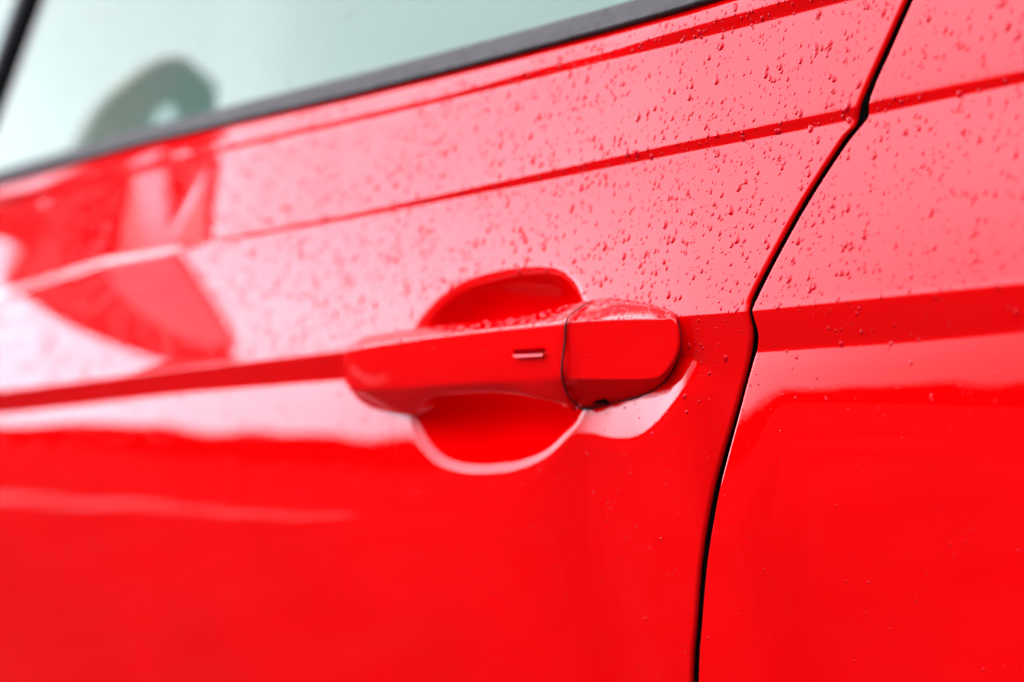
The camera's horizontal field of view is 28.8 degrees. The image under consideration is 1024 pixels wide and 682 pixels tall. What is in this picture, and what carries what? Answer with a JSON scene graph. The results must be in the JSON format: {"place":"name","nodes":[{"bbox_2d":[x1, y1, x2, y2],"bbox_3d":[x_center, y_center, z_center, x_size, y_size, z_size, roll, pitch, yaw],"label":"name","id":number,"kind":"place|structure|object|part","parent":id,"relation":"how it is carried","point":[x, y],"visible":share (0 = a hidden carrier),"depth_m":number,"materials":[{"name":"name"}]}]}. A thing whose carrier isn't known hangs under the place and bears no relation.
{"place":"outdoors","nodes":[
{"label":"outdoors","id":0,"kind":"place"},
{"label":"ground","id":1,"kind":"structure","parent":0,"visible":0},
{"bbox_2d":[0,0,1023,681],"bbox_3d":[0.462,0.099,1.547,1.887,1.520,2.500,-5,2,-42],"label":"red car","id":2,"kind":"object","parent":1,"relation":"on","point":[814,538],"visible":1,"depth_m":1.02,"materials":[{"name":"paint"}]},
{"bbox_3d":[-0.487,-0.300,1.613,0.586,0.437,0.068,-3,2,37],"label":"quarter window","id":3,"kind":"part","parent":2,"relation":"part of","materials":[{"name":"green glass"}]},
{"bbox_2d":[57,0,570,150],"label":"window rain beads","id":4,"kind":"object","parent":2,"relation":"attached to","point":[347,16],"depth_m":1.28,"materials":[{"name":"clear liquid"}]},
{"bbox_3d":[0.148,-0.371,0.931,0.119,0.504,1.703,-5,2,-41],"label":"side window","id":5,"kind":"part","parent":2,"relation":"part of","materials":[{"name":"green glass"}]},
{"bbox_2d":[84,0,683,156],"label":"trim rain beads","id":6,"kind":"object","parent":2,"relation":"attached to","point":[383,78],"depth_m":1.11,"materials":[{"name":"clear liquid"}]},
{"bbox_3d":[-0.145,0.375,1.326,0.171,1.065,1.201,-5,2,-42],"label":"front door","id":7,"kind":"part","parent":2,"relation":"part of","materials":[{"name":"red paint"}]},
{"bbox_2d":[0,0,1023,681],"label":"fine rain beads","id":8,"kind":"object","parent":2,"relation":"attached to","point":[516,108],"visible":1,"depth_m":1.06,"materials":[{"name":"clear liquid"}]},
{"bbox_2d":[345,298,678,408],"bbox_3d":[-0.006,0.010,0.999,0.240,0.056,0.032,-3,2,44],"label":"door handle","id":9,"kind":"object","parent":2,"relation":"attached to","point":[581,317],"visible":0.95,"depth_m":0.96,"materials":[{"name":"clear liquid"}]},
{"bbox_2d":[567,70,571,78],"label":"raindrop","id":10,"kind":"object","parent":2,"relation":"attached to","point":[569,74],"visible":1,"depth_m":0.99,"materials":[{"name":"clear liquid"}]},
{"bbox_2d":[569,203,574,211],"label":"raindrop","id":11,"kind":"object","parent":2,"relation":"attached to","point":[571,207],"visible":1,"depth_m":0.98,"materials":[{"name":"clear liquid"}]},
{"bbox_2d":[578,183,582,191],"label":"raindrop","id":12,"kind":"object","parent":2,"relation":"attached to","point":[580,189],"visible":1,"depth_m":0.97,"materials":[{"name":"clear liquid"}]},
{"bbox_2d":[584,75,588,83],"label":"raindrop","id":13,"kind":"object","parent":2,"relation":"attached to","point":[586,79],"visible":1,"depth_m":0.98,"materials":[{"name":"clear liquid"}]},
{"bbox_2d":[602,243,606,251],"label":"raindrop","id":14,"kind":"object","parent":2,"relation":"attached to","point":[604,247],"visible":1,"depth_m":0.96,"materials":[{"name":"clear liquid"}]},
{"bbox_2d":[621,252,625,260],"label":"raindrop","id":15,"kind":"object","parent":2,"relation":"attached to","point":[623,256],"visible":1,"depth_m":0.95,"materials":[{"name":"clear liquid"}]},
{"bbox_2d":[624,147,628,156],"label":"raindrop","id":16,"kind":"object","parent":2,"relation":"attached to","point":[626,151],"visible":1,"depth_m":0.95,"materials":[{"name":"clear liquid"}]},
{"bbox_2d":[634,149,638,157],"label":"raindrop","id":17,"kind":"object","parent":2,"relation":"attached to","point":[636,153],"visible":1,"depth_m":0.95,"materials":[{"name":"clear liquid"}]},
{"bbox_2d":[635,114,640,121],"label":"raindrop","id":18,"kind":"object","parent":2,"relation":"attached to","point":[638,117],"visible":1,"depth_m":0.95,"materials":[{"name":"clear liquid"}]},
{"bbox_2d":[643,250,647,258],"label":"raindrop","id":19,"kind":"object","parent":2,"relation":"attached to","point":[645,253],"visible":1,"depth_m":0.94,"materials":[{"name":"clear liquid"}]},
{"bbox_2d":[662,220,666,228],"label":"raindrop","id":20,"kind":"object","parent":2,"relation":"attached to","point":[664,225],"visible":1,"depth_m":0.93,"materials":[{"name":"clear liquid"}]},
{"bbox_2d":[666,290,670,299],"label":"raindrop","id":21,"kind":"object","parent":2,"relation":"attached to","point":[668,293],"visible":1,"depth_m":0.92,"materials":[{"name":"clear liquid"}]},
{"bbox_2d":[670,236,675,243],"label":"raindrop","id":22,"kind":"object","parent":2,"relation":"attached to","point":[672,239],"visible":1,"depth_m":0.92,"materials":[{"name":"clear liquid"}]},
{"bbox_2d":[714,77,718,84],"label":"raindrop","id":23,"kind":"object","parent":2,"relation":"attached to","point":[716,80],"visible":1,"depth_m":0.91,"materials":[{"name":"clear liquid"}]},
{"bbox_2d":[718,42,723,50],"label":"raindrop","id":24,"kind":"object","parent":2,"relation":"attached to","point":[721,46],"visible":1,"depth_m":0.91,"materials":[{"name":"clear liquid"}]},
{"bbox_2d":[728,206,732,214],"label":"raindrop","id":25,"kind":"object","parent":2,"relation":"attached to","point":[730,210],"visible":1,"depth_m":0.90,"materials":[{"name":"clear liquid"}]},
{"bbox_2d":[732,3,737,11],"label":"raindrop","id":26,"kind":"object","parent":2,"relation":"attached to","point":[735,5],"visible":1,"depth_m":0.90,"materials":[{"name":"clear liquid"}]},
{"bbox_2d":[763,70,767,78],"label":"raindrop","id":27,"kind":"object","parent":2,"relation":"attached to","point":[765,74],"visible":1,"depth_m":0.89,"materials":[{"name":"clear liquid"}]},
{"bbox_2d":[786,276,790,283],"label":"raindrop","id":28,"kind":"object","parent":2,"relation":"attached to","point":[788,280],"visible":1,"depth_m":0.87,"materials":[{"name":"clear liquid"}]},
{"bbox_2d":[795,236,799,245],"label":"raindrop","id":29,"kind":"object","parent":2,"relation":"attached to","point":[797,240],"visible":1,"depth_m":0.87,"materials":[{"name":"clear liquid"}]},
{"bbox_2d":[798,108,802,117],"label":"raindrop","id":30,"kind":"object","parent":2,"relation":"attached to","point":[800,112],"visible":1,"depth_m":0.87,"materials":[{"name":"clear liquid"}]},
{"bbox_2d":[806,169,810,177],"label":"raindrop","id":31,"kind":"object","parent":2,"relation":"attached to","point":[808,174],"visible":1,"depth_m":0.87,"materials":[{"name":"clear liquid"}]},
{"bbox_2d":[807,283,812,293],"bbox_3d":[0.128,-0.023,0.858,0.001,0.005,0.003,8,2,-36],"label":"raindrop","id":32,"kind":"object","parent":2,"relation":"attached to","point":[809,289],"visible":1,"depth_m":0.86,"materials":[{"name":"clear liquid"}]},
{"bbox_2d":[808,125,813,132],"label":"raindrop","id":33,"kind":"object","parent":2,"relation":"attached to","point":[810,128],"visible":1,"depth_m":0.87,"materials":[{"name":"clear liquid"}]},
{"bbox_2d":[813,43,818,50],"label":"raindrop","id":34,"kind":"object","parent":2,"relation":"attached to","point":[815,46],"visible":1,"depth_m":0.87,"materials":[{"name":"clear liquid"}]},
{"bbox_2d":[815,136,819,144],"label":"raindrop","id":35,"kind":"object","parent":2,"relation":"attached to","point":[817,140],"visible":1,"depth_m":0.87,"materials":[{"name":"clear liquid"}]},
{"bbox_2d":[815,10,821,18],"bbox_3d":[0.134,-0.143,0.870,0.001,0.005,0.003,8,33,-42],"label":"raindrop","id":36,"kind":"object","parent":2,"relation":"attached to","point":[818,13],"visible":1,"depth_m":0.87,"materials":[{"name":"clear liquid"}]},
{"bbox_2d":[826,40,832,47],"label":"raindrop","id":37,"kind":"object","parent":2,"relation":"attached to","point":[829,43],"visible":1,"depth_m":0.86,"materials":[{"name":"clear liquid"}]},
{"bbox_2d":[831,75,835,82],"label":"raindrop","id":38,"kind":"object","parent":2,"relation":"attached to","point":[833,78],"visible":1,"depth_m":0.86,"materials":[{"name":"clear liquid"}]},
{"bbox_2d":[845,99,850,109],"bbox_3d":[0.144,-0.101,0.852,0.001,0.005,0.003,6,16,-42],"label":"raindrop","id":39,"kind":"object","parent":2,"relation":"attached to","point":[848,104],"visible":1,"depth_m":0.85,"materials":[{"name":"clear liquid"}]},
{"bbox_2d":[845,203,850,212],"bbox_3d":[0.143,-0.057,0.848,0.001,0.005,0.003,15,-11,-41],"label":"raindrop","id":40,"kind":"object","parent":2,"relation":"attached to","point":[847,208],"visible":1,"depth_m":0.85,"materials":[{"name":"clear liquid"}]},
{"bbox_2d":[846,117,851,123],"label":"raindrop","id":41,"kind":"object","parent":2,"relation":"attached to","point":[849,120],"visible":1,"depth_m":0.85,"materials":[{"name":"clear liquid"}]},
{"bbox_2d":[855,80,861,88],"bbox_3d":[0.148,-0.110,0.849,0.001,0.005,0.003,6,26,-41],"label":"raindrop","id":42,"kind":"object","parent":2,"relation":"attached to","point":[858,84],"visible":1,"depth_m":0.85,"materials":[{"name":"clear liquid"}]},
{"bbox_3d":[0.408,0.146,0.596,0.090,0.767,1.163,-5,2,-39],"label":"rear door","id":43,"kind":"part","parent":2,"relation":"part of","materials":[{"name":"red paint"}]},
{"bbox_2d":[861,232,866,239],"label":"raindrop","id":44,"kind":"object","parent":2,"relation":"attached to","point":[863,235],"visible":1,"depth_m":0.84,"materials":[{"name":"clear liquid"}]},
{"bbox_2d":[871,153,876,159],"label":"raindrop","id":45,"kind":"object","parent":2,"relation":"attached to","point":[873,156],"visible":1,"depth_m":0.84,"materials":[{"name":"clear liquid"}]},
{"bbox_2d":[880,7,885,16],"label":"raindrop","id":46,"kind":"object","parent":2,"relation":"attached to","point":[883,12],"visible":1,"depth_m":0.84,"materials":[{"name":"clear liquid"}]},
{"bbox_2d":[902,128,907,135],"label":"raindrop","id":47,"kind":"object","parent":2,"relation":"attached to","point":[904,131],"visible":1,"depth_m":0.83,"materials":[{"name":"clear liquid"}]},
{"bbox_2d":[925,14,930,22],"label":"raindrop","id":48,"kind":"object","parent":2,"relation":"attached to","point":[927,18],"visible":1,"depth_m":0.82,"materials":[{"name":"clear liquid"}]},
{"bbox_2d":[928,207,933,217],"bbox_3d":[0.171,-0.053,0.815,0.001,0.005,0.003,12,7,-42],"label":"raindrop","id":49,"kind":"object","parent":2,"relation":"attached to","point":[930,212],"visible":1,"depth_m":0.81,"materials":[{"name":"clear liquid"}]},
{"bbox_2d":[957,91,962,98],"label":"raindrop","id":50,"kind":"object","parent":2,"relation":"attached to","point":[959,94],"visible":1,"depth_m":0.81,"materials":[{"name":"clear liquid"}]},
{"bbox_2d":[976,135,981,143],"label":"raindrop","id":51,"kind":"object","parent":2,"relation":"attached to","point":[979,139],"visible":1,"depth_m":0.80,"materials":[{"name":"clear liquid"}]},
{"bbox_2d":[999,0,1005,7],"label":"raindrop","id":52,"kind":"object","parent":2,"relation":"attached to","point":[1001,3],"visible":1,"depth_m":0.80,"materials":[{"name":"clear liquid"}]},
{"bbox_2d":[1004,21,1011,31],"bbox_3d":[0.198,-0.126,0.795,0.001,0.005,0.003,7,19,-42],"label":"raindrop","id":53,"kind":"object","parent":2,"relation":"attached to","point":[1007,26],"visible":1,"depth_m":0.80,"materials":[{"name":"clear liquid"}]},
{"bbox_2d":[1015,30,1021,39],"bbox_3d":[0.201,-0.122,0.791,0.001,0.004,0.003,7,-14,-41],"label":"raindrop","id":54,"kind":"object","parent":2,"relation":"attached to","point":[1018,34],"visible":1,"depth_m":0.79,"materials":[{"name":"clear liquid"}]}
]}

